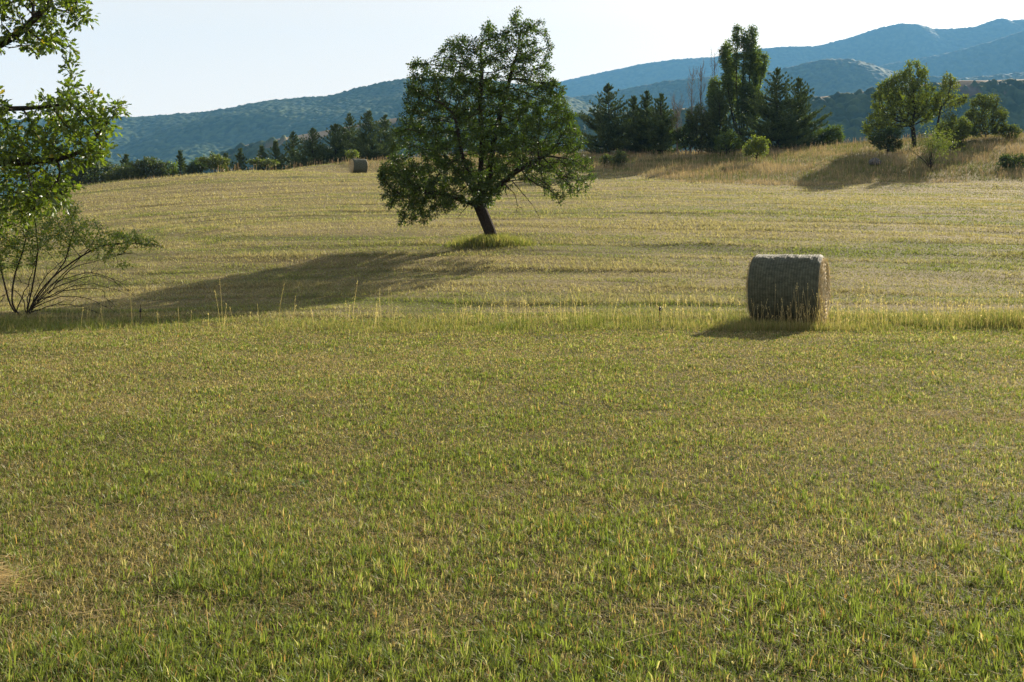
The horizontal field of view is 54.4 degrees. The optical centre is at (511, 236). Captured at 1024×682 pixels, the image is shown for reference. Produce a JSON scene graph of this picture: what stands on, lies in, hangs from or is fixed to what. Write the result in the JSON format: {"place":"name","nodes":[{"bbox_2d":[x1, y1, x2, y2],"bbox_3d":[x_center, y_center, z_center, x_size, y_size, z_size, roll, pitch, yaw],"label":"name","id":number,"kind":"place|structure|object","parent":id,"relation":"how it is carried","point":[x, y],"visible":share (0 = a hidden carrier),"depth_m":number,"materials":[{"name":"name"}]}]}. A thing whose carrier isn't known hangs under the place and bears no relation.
{"place":"outdoors","nodes":[
{"label":"outdoors","id":0,"kind":"place"},
{"bbox_2d":[0,77,607,196],"bbox_3d":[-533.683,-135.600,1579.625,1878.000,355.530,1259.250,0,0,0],"label":"valley hill","id":1,"kind":"structure","parent":0,"point":[191,135],"depth_m":1677.50,"materials":[{"name":"blue"}]},
{"bbox_2d":[0,310,1023,681],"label":"lawn grass","id":2,"kind":"structure","parent":0,"point":[164,654],"depth_m":5.75,"materials":[{"name":"green plant"}]},
{"bbox_2d":[0,138,1023,681],"bbox_3d":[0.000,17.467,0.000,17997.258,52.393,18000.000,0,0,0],"label":"ground","id":3,"kind":"structure","parent":0,"point":[276,242],"depth_m":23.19,"materials":[{"name":"plant"}]},
{"bbox_2d":[27,171,93,188],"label":"bush","id":4,"kind":"object","parent":3,"relation":"on","point":[52,181],"visible":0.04,"depth_m":87.13,"materials":[{"name":"green plant"}]},
{"bbox_2d":[0,0,131,235],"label":"oak tree","id":5,"kind":"object","parent":3,"relation":"on","point":[22,158],"visible":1,"depth_m":12.41,"materials":[{"name":"green plant"}]},
{"bbox_2d":[0,189,166,314],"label":"arching shrub","id":6,"kind":"object","parent":3,"relation":"on","point":[45,227],"visible":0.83,"depth_m":19.50,"materials":[{"name":"green plant"}]},
{"bbox_2d":[59,160,129,185],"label":"bush","id":7,"kind":"object","parent":3,"relation":"on","point":[95,176],"visible":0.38,"depth_m":82.75,"materials":[{"name":"green plant"}]},
{"bbox_2d":[100,165,145,182],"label":"bush","id":8,"kind":"object","parent":3,"relation":"on","point":[126,173],"visible":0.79,"depth_m":81.46,"materials":[{"name":"green plant"}]},
{"bbox_2d":[114,153,131,165],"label":"pine tree","id":9,"kind":"object","parent":3,"relation":"on","point":[125,160],"visible":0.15,"depth_m":91.85,"materials":[{"name":"green plant"}]},
{"bbox_2d":[129,156,172,178],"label":"bush","id":10,"kind":"object","parent":3,"relation":"on","point":[147,163],"visible":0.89,"depth_m":82.46,"materials":[{"name":"green plant"}]},
{"bbox_2d":[167,160,178,176],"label":"bush","id":11,"kind":"object","parent":3,"relation":"on","point":[174,165],"visible":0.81,"depth_m":83.94,"materials":[{"name":"green plant"}]},
{"bbox_2d":[172,150,187,175],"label":"pine tree","id":12,"kind":"object","parent":3,"relation":"on","point":[181,162],"visible":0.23,"depth_m":95.86,"materials":[{"name":"green plant"}]},
{"bbox_2d":[183,158,207,174],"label":"bush","id":13,"kind":"object","parent":3,"relation":"on","point":[194,167],"visible":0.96,"depth_m":85.75,"materials":[{"name":"green plant"}]},
{"bbox_2d":[196,151,231,172],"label":"bush","id":14,"kind":"object","parent":3,"relation":"on","point":[215,160],"visible":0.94,"depth_m":87.63,"materials":[{"name":"green plant"}]},
{"bbox_2d":[220,152,229,171],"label":"pine tree","id":15,"kind":"object","parent":3,"relation":"on","point":[226,155],"visible":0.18,"depth_m":99.89,"materials":[{"name":"green plant"}]},
{"bbox_2d":[226,148,249,171],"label":"pine tree","id":16,"kind":"object","parent":3,"relation":"on","point":[240,158],"visible":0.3,"depth_m":99.83,"materials":[{"name":"green plant"}]},
{"bbox_2d":[252,144,269,169],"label":"pine tree","id":17,"kind":"object","parent":3,"relation":"on","point":[261,151],"visible":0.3,"depth_m":101.88,"materials":[{"name":"green plant"}]},
{"bbox_2d":[246,157,280,169],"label":"bush","id":18,"kind":"object","parent":3,"relation":"on","point":[264,162],"visible":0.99,"depth_m":88.70,"materials":[{"name":"green plant"}]},
{"bbox_2d":[266,140,288,170],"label":"pine tree","id":19,"kind":"object","parent":3,"relation":"on","point":[276,151],"visible":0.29,"depth_m":102.74,"materials":[{"name":"green plant"}]},
{"bbox_2d":[278,130,303,169],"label":"pine tree","id":20,"kind":"object","parent":3,"relation":"on","point":[291,152],"visible":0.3,"depth_m":103.78,"materials":[{"name":"green plant"}]},
{"bbox_2d":[284,127,332,168],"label":"pine tree","id":21,"kind":"object","parent":3,"relation":"on","point":[308,151],"visible":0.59,"depth_m":101.43,"materials":[{"name":"green plant"}]},
{"bbox_2d":[313,123,362,163],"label":"pine tree","id":22,"kind":"object","parent":3,"relation":"on","point":[335,145],"visible":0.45,"depth_m":102.43,"materials":[{"name":"green plant"}]},
{"bbox_2d":[323,112,359,163],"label":"pine tree","id":23,"kind":"object","parent":3,"relation":"on","point":[349,120],"visible":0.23,"depth_m":104.74,"materials":[{"name":"green plant"}]},
{"bbox_2d":[344,149,359,158],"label":"bush","id":24,"kind":"object","parent":3,"relation":"on","point":[351,154],"visible":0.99,"depth_m":93.77,"materials":[{"name":"green plant"}]},
{"bbox_2d":[349,159,367,172],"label":"hay bale","id":25,"kind":"object","parent":3,"relation":"on","point":[358,165],"visible":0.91,"depth_m":82.54,"materials":[{"name":"beige plant"}]},
{"bbox_2d":[339,111,398,161],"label":"pine tree","id":26,"kind":"object","parent":3,"relation":"on","point":[365,143],"visible":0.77,"depth_m":101.34,"materials":[{"name":"green plant"}]},
{"bbox_2d":[361,114,406,158],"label":"pine tree","id":27,"kind":"object","parent":3,"relation":"on","point":[386,137],"visible":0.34,"depth_m":103.50,"materials":[{"name":"green plant"}]},
{"bbox_2d":[376,5,598,238],"bbox_3d":[-0.723,-3.284,29.964,6.711,7.305,4.078,0,0,0],"label":"pear tree","id":28,"kind":"object","parent":3,"relation":"on","point":[480,201],"visible":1,"depth_m":29.36,"materials":[{"name":"green plant"}]},
{"bbox_2d":[445,233,536,248],"bbox_3d":[-0.599,0.069,29.951,2.823,0.645,2.512,0,0,0],"label":"grass tuft","id":29,"kind":"object","parent":3,"relation":"on","point":[497,239],"visible":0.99,"depth_m":29.43,"materials":[{"name":"green plant"}]},
{"bbox_2d":[0,278,1023,339],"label":"tall grass strip","id":30,"kind":"object","parent":3,"relation":"on","point":[997,319],"depth_m":17.35,"materials":[{"name":"plant"}]},
{"bbox_2d":[0,329,1023,681],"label":"loose straw","id":31,"kind":"object","parent":3,"relation":"on","point":[8,571],"visible":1,"depth_m":6.42,"materials":[{"name":"beige plant"}]},
{"bbox_2d":[3,129,1023,199],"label":"rough grass","id":32,"kind":"structure","parent":3,"relation":"on","point":[716,157],"depth_m":70.92,"materials":[{"name":"beige plant"}]},
{"bbox_2d":[599,153,613,165],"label":"bush","id":33,"kind":"object","parent":3,"relation":"on","point":[604,160],"visible":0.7,"depth_m":76.83,"materials":[{"name":"green plant"}]},
{"bbox_2d":[576,83,639,154],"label":"pine tree","id":34,"kind":"object","parent":3,"relation":"on","point":[609,133],"visible":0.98,"depth_m":89.11,"materials":[{"name":"green plant"}]},
{"bbox_2d":[609,148,628,167],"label":"bush","id":35,"kind":"object","parent":3,"relation":"on","point":[617,160],"visible":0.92,"depth_m":75.84,"materials":[{"name":"green plant"}]},
{"bbox_2d":[613,95,650,152],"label":"pine tree","id":36,"kind":"object","parent":3,"relation":"on","point":[633,100],"visible":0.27,"depth_m":92.66,"materials":[{"name":"green plant"}]},
{"bbox_2d":[627,90,673,152],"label":"pine tree","id":37,"kind":"object","parent":3,"relation":"on","point":[645,103],"visible":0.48,"depth_m":91.38,"materials":[{"name":"green plant"}]},
{"bbox_2d":[631,93,687,153],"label":"pine tree","id":38,"kind":"object","parent":3,"relation":"on","point":[661,127],"visible":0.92,"depth_m":89.34,"materials":[{"name":"green plant"}]},
{"bbox_2d":[669,90,683,154],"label":"dead poplar","id":39,"kind":"object","parent":3,"relation":"on","point":[677,113],"visible":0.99,"depth_m":87.86,"materials":[{"name":"grey wood"}]},
{"bbox_2d":[670,120,699,153],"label":"bush","id":40,"kind":"object","parent":3,"relation":"on","point":[684,130],"visible":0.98,"depth_m":87.62,"materials":[{"name":"green plant"}]},
{"bbox_2d":[685,67,696,153],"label":"dead poplar","id":41,"kind":"object","parent":3,"relation":"on","point":[691,93],"visible":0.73,"depth_m":88.96,"materials":[{"name":"grey plant"}]},
{"bbox_2d":[684,102,715,152],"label":"tree","id":42,"kind":"object","parent":3,"relation":"on","point":[706,120],"visible":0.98,"depth_m":87.60,"materials":[{"name":"green plant"}]},
{"bbox_2d":[696,61,705,152],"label":"dead poplar","id":43,"kind":"object","parent":3,"relation":"on","point":[701,90],"visible":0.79,"depth_m":89.91,"materials":[{"name":"grey plant"}]},
{"bbox_2d":[709,48,718,144],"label":"dead poplar","id":44,"kind":"object","parent":3,"relation":"on","point":[712,65],"visible":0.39,"depth_m":92.03,"materials":[{"name":"grey plant"}]},
{"bbox_2d":[694,90,747,153],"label":"pine tree","id":45,"kind":"object","parent":3,"relation":"on","point":[719,113],"visible":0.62,"depth_m":88.68,"materials":[{"name":"green plant"}]},
{"bbox_2d":[713,128,742,155],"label":"bush","id":46,"kind":"object","parent":3,"relation":"on","point":[732,140],"visible":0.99,"depth_m":83.72,"materials":[{"name":"green plant"}]},
{"bbox_2d":[704,23,770,151],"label":"poplar tree","id":47,"kind":"object","parent":3,"relation":"on","point":[753,66],"visible":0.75,"depth_m":90.27,"materials":[{"name":"green plant"}]},
{"bbox_2d":[742,134,770,158],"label":"bush","id":48,"kind":"object","parent":3,"relation":"on","point":[756,145],"visible":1,"depth_m":72.73,"materials":[{"name":"green plant"}]},
{"bbox_2d":[726,66,825,149],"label":"pine tree","id":49,"kind":"object","parent":3,"relation":"on","point":[784,127],"visible":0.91,"depth_m":86.20,"materials":[{"name":"green plant"}]},
{"bbox_2d":[744,254,833,323],"bbox_3d":[5.008,0.972,18.000,1.461,1.307,1.303,0,0,26],"label":"hay bale","id":50,"kind":"object","parent":3,"relation":"on","point":[785,274],"visible":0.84,"depth_m":17.53,"materials":[{"name":"beige plant"}]},
{"bbox_2d":[765,77,835,146],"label":"pine tree","id":51,"kind":"object","parent":3,"relation":"on","point":[800,106],"visible":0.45,"depth_m":89.18,"materials":[{"name":"green plant"}]},
{"bbox_2d":[813,123,845,145],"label":"bush","id":52,"kind":"object","parent":3,"relation":"on","point":[837,134],"visible":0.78,"depth_m":88.47,"materials":[{"name":"green plant"}]},
{"bbox_2d":[868,158,881,164],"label":"rock","id":53,"kind":"object","parent":3,"relation":"on","point":[876,161],"visible":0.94,"depth_m":67.72,"materials":[{"name":"grey stone"}]},
{"bbox_2d":[868,125,904,152],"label":"bush","id":54,"kind":"object","parent":3,"relation":"on","point":[891,143],"visible":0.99,"depth_m":72.68,"materials":[{"name":"green plant"}]},
{"bbox_2d":[860,58,943,147],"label":"broadleaf tree","id":55,"kind":"object","parent":3,"relation":"on","point":[912,104],"visible":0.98,"depth_m":76.22,"materials":[{"name":"green plant"}]},
{"bbox_2d":[905,121,969,168],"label":"twiggy shrub","id":56,"kind":"object","parent":3,"relation":"on","point":[934,146],"visible":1,"depth_m":65.90,"materials":[{"name":"green plant"}]},
{"bbox_2d":[932,71,969,144],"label":"young tree","id":57,"kind":"object","parent":3,"relation":"on","point":[948,96],"visible":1,"depth_m":75.81,"materials":[{"name":"green plant"}]},
{"bbox_2d":[930,111,973,149],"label":"bush","id":58,"kind":"object","parent":3,"relation":"on","point":[964,129],"visible":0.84,"depth_m":73.58,"materials":[{"name":"green plant"}]},
{"bbox_2d":[943,124,978,142],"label":"bush","id":59,"kind":"object","parent":3,"relation":"on","point":[972,132],"visible":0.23,"depth_m":77.75,"materials":[{"name":"green plant"}]},
{"bbox_2d":[962,93,1008,137],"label":"bush","id":60,"kind":"object","parent":3,"relation":"on","point":[999,114],"visible":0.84,"depth_m":79.47,"materials":[{"name":"green plant"}]},
{"bbox_2d":[995,152,1023,167],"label":"bush","id":61,"kind":"object","parent":3,"relation":"on","point":[1014,160],"visible":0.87,"depth_m":65.73,"materials":[{"name":"green plant"}]},
{"bbox_2d":[998,122,1022,138],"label":"bush","id":62,"kind":"object","parent":3,"relation":"on","point":[1011,129],"visible":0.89,"depth_m":78.76,"materials":[{"name":"green plant"}]},
{"bbox_2d":[0,0,1023,119],"label":"sky","id":63,"kind":"structure","parent":0,"point":[164,57],"materials":[{"name":"white"}]},
{"bbox_2d":[145,79,1023,178],"bbox_3d":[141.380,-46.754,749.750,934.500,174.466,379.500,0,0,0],"label":"ridge","id":64,"kind":"structure","parent":0,"point":[851,112],"depth_m":747.71,"materials":[{"name":"green plant"}]},
{"bbox_2d":[554,18,1023,96],"bbox_3d":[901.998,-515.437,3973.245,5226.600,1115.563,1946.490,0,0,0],"label":"hills","id":65,"kind":"structure","parent":0,"point":[900,42],"depth_m":4387.99,"materials":[{"name":"blue"}]},
{"bbox_2d":[571,58,1023,112],"bbox_3d":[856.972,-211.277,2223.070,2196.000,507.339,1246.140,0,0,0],"label":"wooded hill","id":66,"kind":"structure","parent":0,"point":[827,77],"depth_m":2434.00,"materials":[{"name":"plant"}]},
{"bbox_2d":[879,31,1023,78],"bbox_3d":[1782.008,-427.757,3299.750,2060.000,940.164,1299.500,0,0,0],"label":"side ridge","id":67,"kind":"structure","parent":0,"point":[1004,55],"depth_m":3513.23,"materials":[{"name":"blue"}]}
]}

